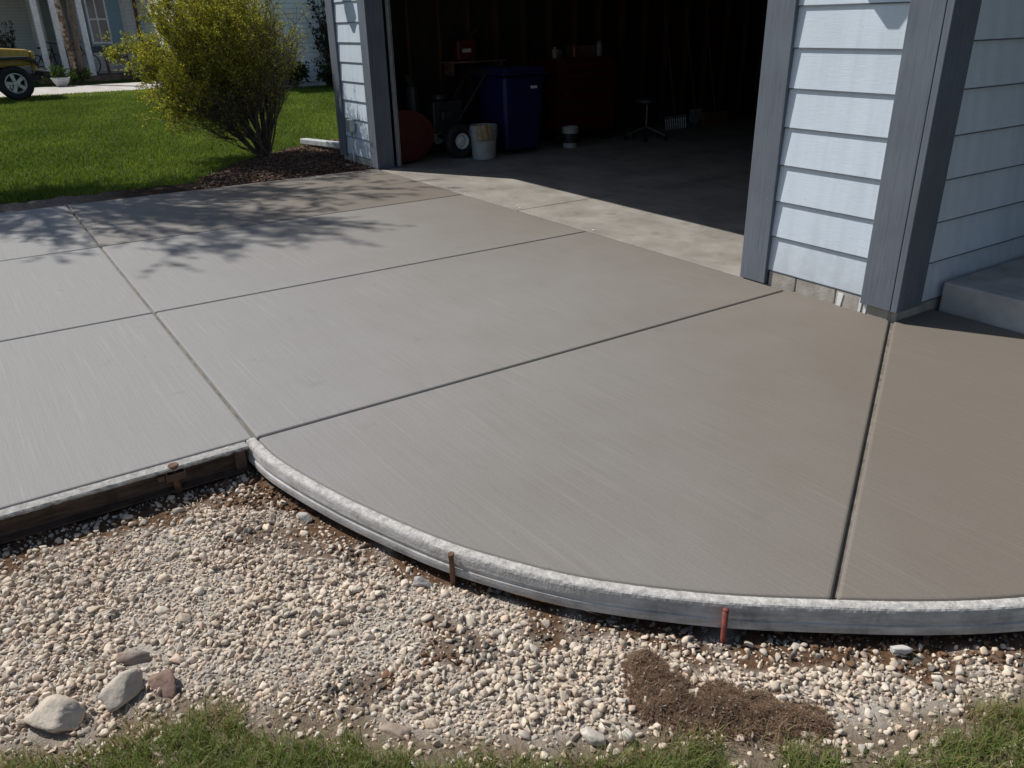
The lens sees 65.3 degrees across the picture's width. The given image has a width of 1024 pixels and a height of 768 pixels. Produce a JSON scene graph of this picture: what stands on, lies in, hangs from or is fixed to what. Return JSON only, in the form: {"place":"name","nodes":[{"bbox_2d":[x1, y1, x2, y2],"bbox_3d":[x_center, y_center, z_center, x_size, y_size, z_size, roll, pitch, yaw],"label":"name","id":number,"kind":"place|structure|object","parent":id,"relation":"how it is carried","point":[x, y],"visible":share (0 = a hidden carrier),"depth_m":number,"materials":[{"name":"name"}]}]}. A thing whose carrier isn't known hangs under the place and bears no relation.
{"place":"outdoors","nodes":[
{"label":"outdoors","id":0,"kind":"place"},
{"bbox_2d":[31,42,62,73],"bbox_3d":[-14.563,-10.142,25.009,0.594,0.993,1.670,7,25,2],"label":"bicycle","id":1,"kind":"object","parent":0,"point":[51,49],"visible":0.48,"depth_m":25.08,"materials":[{"name":"black metal"}]},
{"bbox_2d":[49,41,100,72],"bbox_3d":[-13.992,-10.379,25.510,0.594,0.993,1.670,8,25,36],"label":"bicycle","id":2,"kind":"object","parent":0,"point":[51,56],"visible":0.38,"depth_m":25.47,"materials":[{"name":"metal"}]},
{"bbox_2d":[0,82,158,100],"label":"concrete drive","id":3,"kind":"structure","parent":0,"point":[83,88],"depth_m":21.91,"materials":[{"name":"white concrete"}]},
{"bbox_2d":[0,48,50,99],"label":"off road car","id":4,"kind":"object","parent":3,"relation":"on","point":[12,72],"visible":1,"depth_m":18.23,"materials":[{"name":"yellow paint"}]},
{"bbox_2d":[50,77,69,86],"bbox_3d":[-12.898,-8.639,22.859,0.520,0.240,0.520,-16,28,-30],"label":"bowl planter","id":5,"kind":"object","parent":3,"relation":"on","point":[61,81],"visible":1,"depth_m":22.73,"materials":[{"name":"stone"}]},
{"bbox_2d":[34,63,73,86],"bbox_3d":[-13.230,-8.925,23.055,0.711,0.658,0.921,18,31,36],"label":"shrub","id":6,"kind":"object","parent":5,"relation":"in","point":[55,74],"visible":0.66,"depth_m":22.99,"materials":[{"name":"green plant"}]},
{"bbox_2d":[103,49,132,73],"bbox_3d":[-12.894,-10.561,26.136,0.720,0.760,0.365,-16,28,-30],"label":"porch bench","id":7,"kind":"object","parent":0,"point":[108,67],"visible":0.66,"depth_m":26.18,"materials":[{"name":"brown wood"}]},
{"bbox_2d":[0,77,368,203],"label":"lawn","id":8,"kind":"structure","parent":0,"point":[96,82],"depth_m":11.37,"materials":[{"name":"green plant"}]},
{"bbox_2d":[0,20,16,48],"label":"topiary","id":9,"kind":"object","parent":8,"relation":"on","point":[5,45],"visible":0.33,"depth_m":24.95,"materials":[{"name":"green plant"}]},
{"bbox_2d":[53,0,86,85],"bbox_3d":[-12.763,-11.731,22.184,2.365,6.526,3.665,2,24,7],"label":"porch column","id":10,"kind":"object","parent":8,"relation":"on","point":[69,49],"visible":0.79,"depth_m":22.96,"materials":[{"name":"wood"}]},
{"bbox_2d":[64,66,93,85],"bbox_3d":[-12.648,-8.988,23.324,0.563,0.528,0.800,18,31,36],"label":"shrub","id":11,"kind":"object","parent":8,"relation":"on","point":[75,77],"visible":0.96,"depth_m":23.27,"materials":[{"name":"green plant"}]},
{"bbox_2d":[0,181,209,212],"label":"dirt edge","id":12,"kind":"object","parent":8,"relation":"on","point":[68,200],"visible":0.73,"depth_m":7.42,"materials":[{"name":"soil"}]},
{"bbox_2d":[0,0,327,87],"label":"neighbour house","id":13,"kind":"structure","parent":8,"relation":"on","point":[36,24],"depth_m":25.92,"materials":[{"name":"white plastic"}]},
{"bbox_2d":[190,138,374,190],"bbox_3d":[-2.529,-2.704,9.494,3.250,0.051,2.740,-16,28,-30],"label":"mulch bed","id":14,"kind":"object","parent":8,"relation":"on","point":[310,169],"visible":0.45,"depth_m":8.49,"materials":[{"name":"wood"}]},
{"bbox_2d":[96,0,317,157],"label":"shrub","id":15,"kind":"object","parent":14,"relation":"on","point":[214,65],"visible":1,"depth_m":8.72,"materials":[{"name":"green plant"}]},
{"bbox_2d":[300,138,339,148],"bbox_3d":[-2.267,-2.955,9.825,0.100,0.104,1.215,-21,31,-37],"label":"downspout extension","id":16,"kind":"object","parent":14,"relation":"on","point":[321,143],"visible":0.56,"depth_m":9.87,"materials":[{"name":"white plastic"}]},
{"bbox_2d":[280,61,310,87],"bbox_3d":[-5.485,-7.791,19.985,0.912,0.820,1.006,-7,25,-13],"label":"shrub","id":17,"kind":"object","parent":8,"relation":"on","point":[304,74],"visible":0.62,"depth_m":19.98,"materials":[{"name":"green plant"}]},
{"bbox_2d":[305,0,330,68],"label":"shrub","id":18,"kind":"object","parent":8,"relation":"on","point":[324,45],"visible":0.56,"depth_m":20.23,"materials":[{"name":"green plant"}]},
{"bbox_2d":[311,59,332,86],"bbox_3d":[-4.564,-7.851,20.230,0.904,0.754,1.111,-16,28,-30],"label":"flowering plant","id":19,"kind":"object","parent":8,"relation":"on","point":[325,74],"visible":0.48,"depth_m":20.13,"materials":[{"name":"green plant"}]},
{"bbox_2d":[67,207,892,599],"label":"joint","id":20,"kind":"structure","parent":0,"point":[857,485],"depth_m":3.07,"materials":[{"name":"concrete"}]},
{"bbox_2d":[0,169,1023,601],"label":"driveway","id":21,"kind":"structure","parent":0,"point":[484,377],"depth_m":3.35,"materials":[{"name":"concrete"}]},
{"bbox_2d":[246,437,650,619],"bbox_3d":[-0.341,0.440,2.523,1.647,0.079,0.176,15,29,31],"label":"curved form","id":22,"kind":"object","parent":21,"relation":"on","point":[604,597],"visible":0.99,"depth_m":2.32,"materials":[{"name":"grey concrete"}]},
{"bbox_2d":[649,588,1023,634],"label":"curved form","id":23,"kind":"object","parent":21,"relation":"on","point":[872,617],"visible":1,"depth_m":2.08,"materials":[{"name":"grey concrete"}]},
{"bbox_2d":[939,257,1023,333],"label":"entry step","id":24,"kind":"object","parent":21,"relation":"on","point":[993,296],"visible":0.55,"depth_m":4.01,"materials":[{"name":"concrete"}]},
{"bbox_2d":[0,462,1023,767],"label":"gravel bed","id":25,"kind":"object","parent":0,"point":[442,580],"visible":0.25,"depth_m":2.06,"materials":[{"name":"beige gravel"}]},
{"bbox_2d":[23,694,85,733],"bbox_3d":[-1.086,0.794,1.905,0.130,0.094,0.101,13,28,28],"label":"rock","id":26,"kind":"object","parent":25,"relation":"on","point":[56,713],"visible":0.99,"depth_m":1.88,"materials":[{"name":"beige stone"}]},
{"bbox_2d":[98,668,143,711],"bbox_3d":[-0.961,0.760,1.972,0.069,0.084,0.129,4,25,12],"label":"rock","id":27,"kind":"object","parent":25,"relation":"on","point":[119,690],"visible":1,"depth_m":1.95,"materials":[{"name":"grey stone"}]},
{"bbox_2d":[0,442,251,544],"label":"straight form","id":28,"kind":"object","parent":25,"relation":"on","point":[27,519],"visible":1,"depth_m":2.75,"materials":[{"name":"wood"}]},
{"bbox_2d":[115,650,150,664],"bbox_3d":[-0.987,0.718,2.092,0.088,0.048,0.048,-9,25,-16],"label":"rock","id":29,"kind":"object","parent":25,"relation":"on","point":[132,657],"visible":0.94,"depth_m":2.08,"materials":[{"name":"beige stone"}]},
{"bbox_2d":[147,669,176,698],"bbox_3d":[-0.871,0.750,1.992,0.060,0.042,0.100,-16,28,-30],"label":"rock","id":30,"kind":"object","parent":25,"relation":"on","point":[164,680],"visible":1,"depth_m":1.98,"materials":[{"name":"pink stone"}]},
{"bbox_2d":[167,462,182,493],"bbox_3d":[-1.190,0.409,2.866,0.037,0.276,0.038,-16,28,-30],"label":"form stake","id":31,"kind":"object","parent":25,"relation":"in","point":[176,483],"visible":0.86,"depth_m":2.83,"materials":[{"name":"brown wood"}]},
{"bbox_2d":[297,512,312,522],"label":"rock","id":32,"kind":"object","parent":25,"relation":"on","point":[305,517],"visible":1,"depth_m":2.68,"materials":[{"name":"white stone"}]},
{"bbox_2d":[379,722,410,739],"bbox_3d":[-0.273,0.804,1.861,0.077,0.018,0.037,14,28,30],"label":"rock","id":33,"kind":"object","parent":25,"relation":"on","point":[398,731],"visible":0.98,"depth_m":1.85,"materials":[{"name":"beige stone"}]},
{"bbox_2d":[413,576,433,588],"bbox_3d":[-0.260,0.584,2.342,0.067,0.041,0.032,5,25,14],"label":"rock","id":34,"kind":"object","parent":25,"relation":"on","point":[419,581],"visible":0.95,"depth_m":2.33,"materials":[{"name":"grey stone"}]},
{"bbox_2d":[448,551,454,586],"bbox_3d":[-0.174,0.600,2.355,0.021,0.248,0.019,-16,28,-30],"label":"form stake","id":35,"kind":"object","parent":25,"relation":"in","point":[451,565],"visible":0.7,"depth_m":2.32,"materials":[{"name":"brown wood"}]},
{"bbox_2d":[1,667,1020,767],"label":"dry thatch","id":36,"kind":"object","parent":25,"relation":"on","point":[534,731],"visible":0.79,"depth_m":1.83,"materials":[{"name":"plant"}]},
{"bbox_2d":[0,469,1023,718],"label":"dirt clods","id":37,"kind":"object","parent":25,"relation":"on","point":[1000,655],"visible":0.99,"depth_m":2.11,"materials":[{"name":"soil"}]},
{"bbox_2d":[580,726,605,746],"bbox_3d":[0.183,0.807,1.828,0.068,0.033,0.038,11,27,25],"label":"rock","id":38,"kind":"object","parent":25,"relation":"on","point":[590,736],"visible":0.97,"depth_m":1.82,"materials":[{"name":"grey stone"}]},
{"bbox_2d":[618,728,635,741],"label":"rock","id":39,"kind":"object","parent":25,"relation":"on","point":[632,736],"visible":0.89,"depth_m":1.81,"materials":[{"name":"white stone"}]},
{"bbox_2d":[720,607,728,644],"bbox_3d":[0.559,0.699,2.125,0.016,0.250,0.020,-9,25,-17],"label":"form stake","id":40,"kind":"object","parent":25,"relation":"on","point":[724,624],"visible":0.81,"depth_m":2.09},
{"bbox_2d":[609,646,846,756],"bbox_3d":[0.504,0.788,1.937,0.470,0.144,0.552,-16,28,-30],"label":"pile","id":41,"kind":"object","parent":25,"relation":"on","point":[717,698],"visible":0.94,"depth_m":1.88,"materials":[{"name":"soil"}]},
{"bbox_2d":[888,645,912,655],"bbox_3d":[1.003,0.688,2.064,0.058,0.043,0.035,6,25,15],"label":"rock","id":42,"kind":"object","parent":25,"relation":"on","point":[901,649],"visible":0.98,"depth_m":2.05,"materials":[{"name":"white stone"}]},
{"bbox_2d":[0,682,1023,767],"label":"grass","id":43,"kind":"structure","parent":0,"point":[202,736],"depth_m":1.77,"materials":[{"name":"green plant"}]},
{"bbox_2d":[566,45,594,56],"bbox_3d":[0.866,-4.200,10.072,0.240,0.130,0.280,-16,28,-30],"label":"cardboard box","id":44,"kind":"object","parent":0,"point":[585,50],"visible":0.73,"depth_m":9.98,"materials":[{"name":"brown cardboard"}]},
{"bbox_2d":[358,115,881,318],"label":"garage floor","id":45,"kind":"structure","parent":0,"point":[681,193],"depth_m":7.59,"materials":[{"name":"grey concrete"}]},
{"bbox_2d":[390,67,488,161],"bbox_3d":[-0.884,-3.079,9.126,1.452,0.933,0.670,-16,28,-30],"label":"snow blower","id":46,"kind":"object","parent":45,"relation":"on","point":[434,123],"visible":0.94,"depth_m":8.96,"materials":[{"name":"red metal"}]},
{"bbox_2d":[469,123,497,159],"bbox_3d":[-0.318,-2.740,9.031,0.330,0.367,0.315,-16,28,-30],"label":"bucket","id":47,"kind":"object","parent":45,"relation":"on","point":[483,150],"visible":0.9,"depth_m":8.95,"materials":[{"name":"plastic"}]},
{"bbox_2d":[477,124,492,140],"bbox_3d":[-0.301,-2.783,8.833,0.186,0.175,0.086,-16,28,-30],"label":"rag","id":48,"kind":"object","parent":47,"relation":"on","point":[484,132],"visible":1,"depth_m":8.81,"materials":[{"name":"beige fabric"}]},
{"bbox_2d":[476,65,548,150],"bbox_3d":[-0.029,-3.234,9.410,0.740,0.950,0.724,-16,28,-30],"label":"wheeled bin","id":49,"kind":"object","parent":45,"relation":"on","point":[511,100],"visible":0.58,"depth_m":9.16,"materials":[{"name":"blue plastic"}]},
{"bbox_2d":[562,125,578,147],"bbox_3d":[0.708,-3.005,9.717,0.211,0.247,0.200,-16,28,-30],"label":"bucket","id":50,"kind":"object","parent":45,"relation":"on","point":[570,136],"visible":1,"depth_m":9.65,"materials":[{"name":"plastic"}]},
{"bbox_2d":[530,56,615,143],"bbox_3d":[0.783,-3.637,10.204,0.920,0.999,0.622,-16,28,-30],"label":"tool chest","id":51,"kind":"object","parent":45,"relation":"on","point":[579,92],"visible":0.91,"depth_m":9.92,"materials":[{"name":"red metal"}]},
{"bbox_2d":[552,47,557,57],"bbox_3d":[0.518,-4.023,9.698,0.069,0.129,0.070,-16,28,-30],"label":"can","id":52,"kind":"object","parent":51,"relation":"on","point":[554,52],"visible":1,"depth_m":9.67,"materials":[{"name":"grey metal"}]},
{"bbox_2d":[572,43,576,57],"bbox_3d":[0.767,-4.095,9.809,0.059,0.159,0.060,-16,28,-30],"label":"can","id":53,"kind":"object","parent":51,"relation":"on","point":[574,50],"visible":1,"depth_m":9.79,"materials":[{"name":"red metal"}]},
{"bbox_2d":[595,41,602,55],"bbox_3d":[1.099,-4.231,10.071,0.089,0.179,0.090,-16,28,-30],"label":"can","id":54,"kind":"object","parent":51,"relation":"on","point":[599,48],"visible":0.99,"depth_m":10.04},
{"bbox_2d":[624,97,667,141],"bbox_3d":[1.720,-3.399,10.224,0.550,0.514,0.514,-16,28,-30],"label":"stool","id":55,"kind":"object","parent":45,"relation":"on","point":[646,101],"visible":1,"depth_m":10.09,"materials":[{"name":"black plastic"}]},
{"bbox_2d":[663,2,686,129],"bbox_3d":[2.182,-4.405,11.086,0.400,1.624,0.428,-16,28,-30],"label":"broom","id":56,"kind":"object","parent":45,"relation":"on","point":[674,116],"visible":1,"depth_m":11.12,"materials":[{"name":"brown wood"}]},
{"bbox_2d":[325,0,1023,322],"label":"garage","id":57,"kind":"structure","parent":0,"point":[886,182],"depth_m":4.18,"materials":[{"name":"blue"}]},
{"bbox_2d":[451,29,476,60],"bbox_3d":[-0.544,-3.994,9.406,0.328,0.347,0.184,-16,28,-30],"label":"fuel can","id":58,"kind":"object","parent":57,"relation":"on","point":[463,49],"visible":0.99,"depth_m":9.34,"materials":[{"name":"red plastic"}]}
]}

